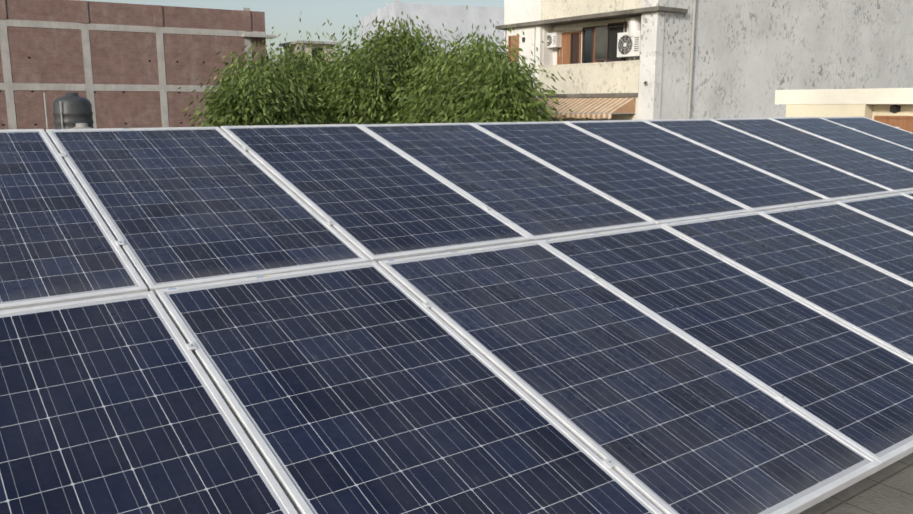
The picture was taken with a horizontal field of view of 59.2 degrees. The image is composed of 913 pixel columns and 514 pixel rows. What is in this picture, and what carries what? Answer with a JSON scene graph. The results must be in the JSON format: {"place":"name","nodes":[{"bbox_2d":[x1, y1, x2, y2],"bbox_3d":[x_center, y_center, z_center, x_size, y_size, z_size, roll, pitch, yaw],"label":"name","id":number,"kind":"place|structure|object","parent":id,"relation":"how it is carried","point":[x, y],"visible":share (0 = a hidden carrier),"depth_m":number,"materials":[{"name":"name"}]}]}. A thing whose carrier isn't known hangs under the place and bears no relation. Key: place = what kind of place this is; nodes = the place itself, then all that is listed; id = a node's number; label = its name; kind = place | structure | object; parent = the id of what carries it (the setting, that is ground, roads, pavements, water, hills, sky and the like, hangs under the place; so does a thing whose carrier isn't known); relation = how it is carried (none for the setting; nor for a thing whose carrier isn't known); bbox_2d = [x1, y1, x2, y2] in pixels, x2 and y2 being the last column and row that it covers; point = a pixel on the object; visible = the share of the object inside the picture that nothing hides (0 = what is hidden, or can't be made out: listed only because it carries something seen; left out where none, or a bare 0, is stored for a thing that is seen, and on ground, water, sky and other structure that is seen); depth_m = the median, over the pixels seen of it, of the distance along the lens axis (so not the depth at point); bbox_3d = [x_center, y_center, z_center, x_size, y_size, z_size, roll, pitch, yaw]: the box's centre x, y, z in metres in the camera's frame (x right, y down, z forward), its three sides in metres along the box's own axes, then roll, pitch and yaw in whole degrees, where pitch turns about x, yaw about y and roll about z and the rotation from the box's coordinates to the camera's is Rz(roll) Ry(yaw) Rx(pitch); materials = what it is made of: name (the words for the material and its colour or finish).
{"place":"outdoors","nodes":[
{"label":"outdoors","id":0,"kind":"place"},
{"bbox_2d":[43,93,62,128],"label":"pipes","id":1,"kind":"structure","parent":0,"point":[46,112],"depth_m":19.60,"materials":[{"name":"metal"}]},
{"bbox_2d":[53,92,93,128],"bbox_3d":[-9.607,-3.138,20.181,0.935,1.950,0.911,-8,13,-36],"label":"black water tank","id":2,"kind":"object","parent":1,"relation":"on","point":[76,107],"visible":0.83,"depth_m":19.75,"materials":[{"name":"black plastic"}]},
{"bbox_2d":[70,123,93,128],"bbox_3d":[-8.934,-2.698,19.228,0.740,1.000,0.740,-8,13,-36],"label":"white water tank","id":3,"kind":"object","parent":1,"relation":"on","point":[81,125],"visible":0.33,"depth_m":19.03,"materials":[{"name":"white plastic"}]},
{"bbox_2d":[0,0,276,131],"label":"brick building","id":4,"kind":"structure","parent":0,"point":[121,65],"depth_m":39.78,"materials":[{"name":"brick"}]},
{"bbox_2d":[81,0,503,64],"label":"sky","id":5,"kind":"structure","parent":0,"point":[283,15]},
{"bbox_2d":[359,0,503,59],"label":"building","id":6,"kind":"structure","parent":0,"point":[462,19],"depth_m":70.61,"materials":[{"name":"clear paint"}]},
{"bbox_2d":[495,0,912,121],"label":"house","id":7,"kind":"structure","parent":0,"point":[709,59],"depth_m":26.57,"materials":[{"name":"grey paint"}]},
{"bbox_2d":[547,32,561,55],"bbox_3d":[3.302,-7.299,27.643,0.334,0.776,0.636,-8,13,-36],"label":"outdoor ac unit","id":8,"kind":"object","parent":7,"relation":"attached to","point":[554,40],"visible":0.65,"depth_m":27.43,"materials":[{"name":"grey"}]},
{"bbox_2d":[537,98,634,118],"bbox_3d":[3.594,-4.819,26.050,1.022,0.662,4.835,-8,13,-36],"label":"awning","id":9,"kind":"object","parent":7,"relation":"attached to","point":[625,105],"visible":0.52,"depth_m":25.00,"materials":[{"name":"metal"}]},
{"bbox_2d":[559,17,640,59],"bbox_3d":[4.496,-6.464,26.085,0.428,2.278,4.242,-8,13,-36],"label":"geyser","id":10,"kind":"object","parent":7,"relation":"attached to","point":[634,25],"visible":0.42,"depth_m":24.46,"materials":[{"name":"white metal"}]},
{"bbox_2d":[617,31,640,60],"bbox_3d":[5.415,-6.418,24.829,0.414,1.028,0.926,-8,13,-36],"label":"outdoor ac unit","id":11,"kind":"object","parent":7,"relation":"attached to","point":[627,46],"visible":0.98,"depth_m":24.72,"materials":[{"name":"grey"}]},
{"bbox_2d":[799,453,912,513],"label":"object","id":12,"kind":"structure","parent":0,"point":[888,489],"depth_m":3.51,"materials":[{"name":"concrete tiles"}]},
{"bbox_2d":[0,116,912,513],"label":"solar array","id":13,"kind":"object","parent":12,"relation":"on","point":[660,316],"visible":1,"depth_m":3.38,"materials":[{"name":"glass"}]},
{"label":"ground","id":14,"kind":"structure","parent":0,"visible":0},
{"bbox_2d":[178,58,342,128],"bbox_3d":[-6.090,-0.540,26.276,5.407,11.688,5.443,4,12,22],"label":"tree","id":15,"kind":"object","parent":14,"relation":"on","point":[246,101],"visible":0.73,"depth_m":24.39,"materials":[{"name":"green plant"}]},
{"bbox_2d":[189,18,361,126],"bbox_3d":[-5.600,-1.626,28.116,6.511,13.143,6.354,-8,13,-36],"label":"tree","id":16,"kind":"object","parent":14,"relation":"on","point":[310,66],"visible":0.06,"depth_m":26.29,"materials":[{"name":"green plant"}]},
{"bbox_2d":[279,36,338,67],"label":"building","id":17,"kind":"structure","parent":14,"relation":"on","point":[307,46],"depth_m":45.26,"materials":[{"name":"paint"}]},
{"bbox_2d":[288,47,342,72],"bbox_3d":[-5.232,-2.014,32.068,6.630,12.439,6.919,-8,13,-36],"label":"tree","id":18,"kind":"object","parent":14,"relation":"on","point":[310,60],"depth_m":30.38,"materials":[{"name":"green plant"}]},
{"bbox_2d":[308,14,401,123],"bbox_3d":[-3.287,-1.775,28.948,6.542,13.137,6.530,-8,13,-36],"label":"tree","id":19,"kind":"object","parent":14,"relation":"on","point":[341,48],"depth_m":27.84,"materials":[{"name":"green plant"}]},
{"bbox_2d":[290,11,470,124],"bbox_3d":[-2.147,-1.441,27.193,6.395,13.131,6.545,-8,13,-36],"label":"tree","id":20,"kind":"object","parent":14,"relation":"on","point":[359,83],"visible":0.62,"depth_m":25.05,"materials":[{"name":"green plant"}]},
{"bbox_2d":[386,24,469,116],"bbox_3d":[-1.135,-1.972,30.043,6.515,13.105,5.648,-2,11,-12],"label":"tree","id":21,"kind":"object","parent":14,"relation":"on","point":[440,45],"depth_m":28.59,"materials":[{"name":"green plant"}]},
{"bbox_2d":[364,6,565,123],"bbox_3d":[0.404,-1.051,25.070,5.756,13.152,6.116,-8,13,-36],"label":"tree","id":22,"kind":"object","parent":14,"relation":"on","point":[427,111],"visible":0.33,"depth_m":23.35,"materials":[{"name":"green plant"}]},
{"bbox_2d":[425,42,586,122],"bbox_3d":[1.409,-0.072,22.888,4.336,12.027,3.992,-8,13,-36],"label":"tree","id":23,"kind":"object","parent":14,"relation":"on","point":[502,95],"visible":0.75,"depth_m":21.54,"materials":[{"name":"green plant"}]},
{"bbox_2d":[775,88,912,132],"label":"building","id":24,"kind":"structure","parent":14,"relation":"on","point":[874,103],"depth_m":16.51,"materials":[{"name":"paint"}]},
{"bbox_2d":[890,105,900,112],"bbox_3d":[8.796,-2.976,16.130,0.090,0.170,0.200,-8,13,-36],"label":"wall lamp","id":25,"kind":"object","parent":24,"relation":"attached to","point":[895,108],"visible":0.96,"depth_m":16.09,"materials":[{"name":"grey"}]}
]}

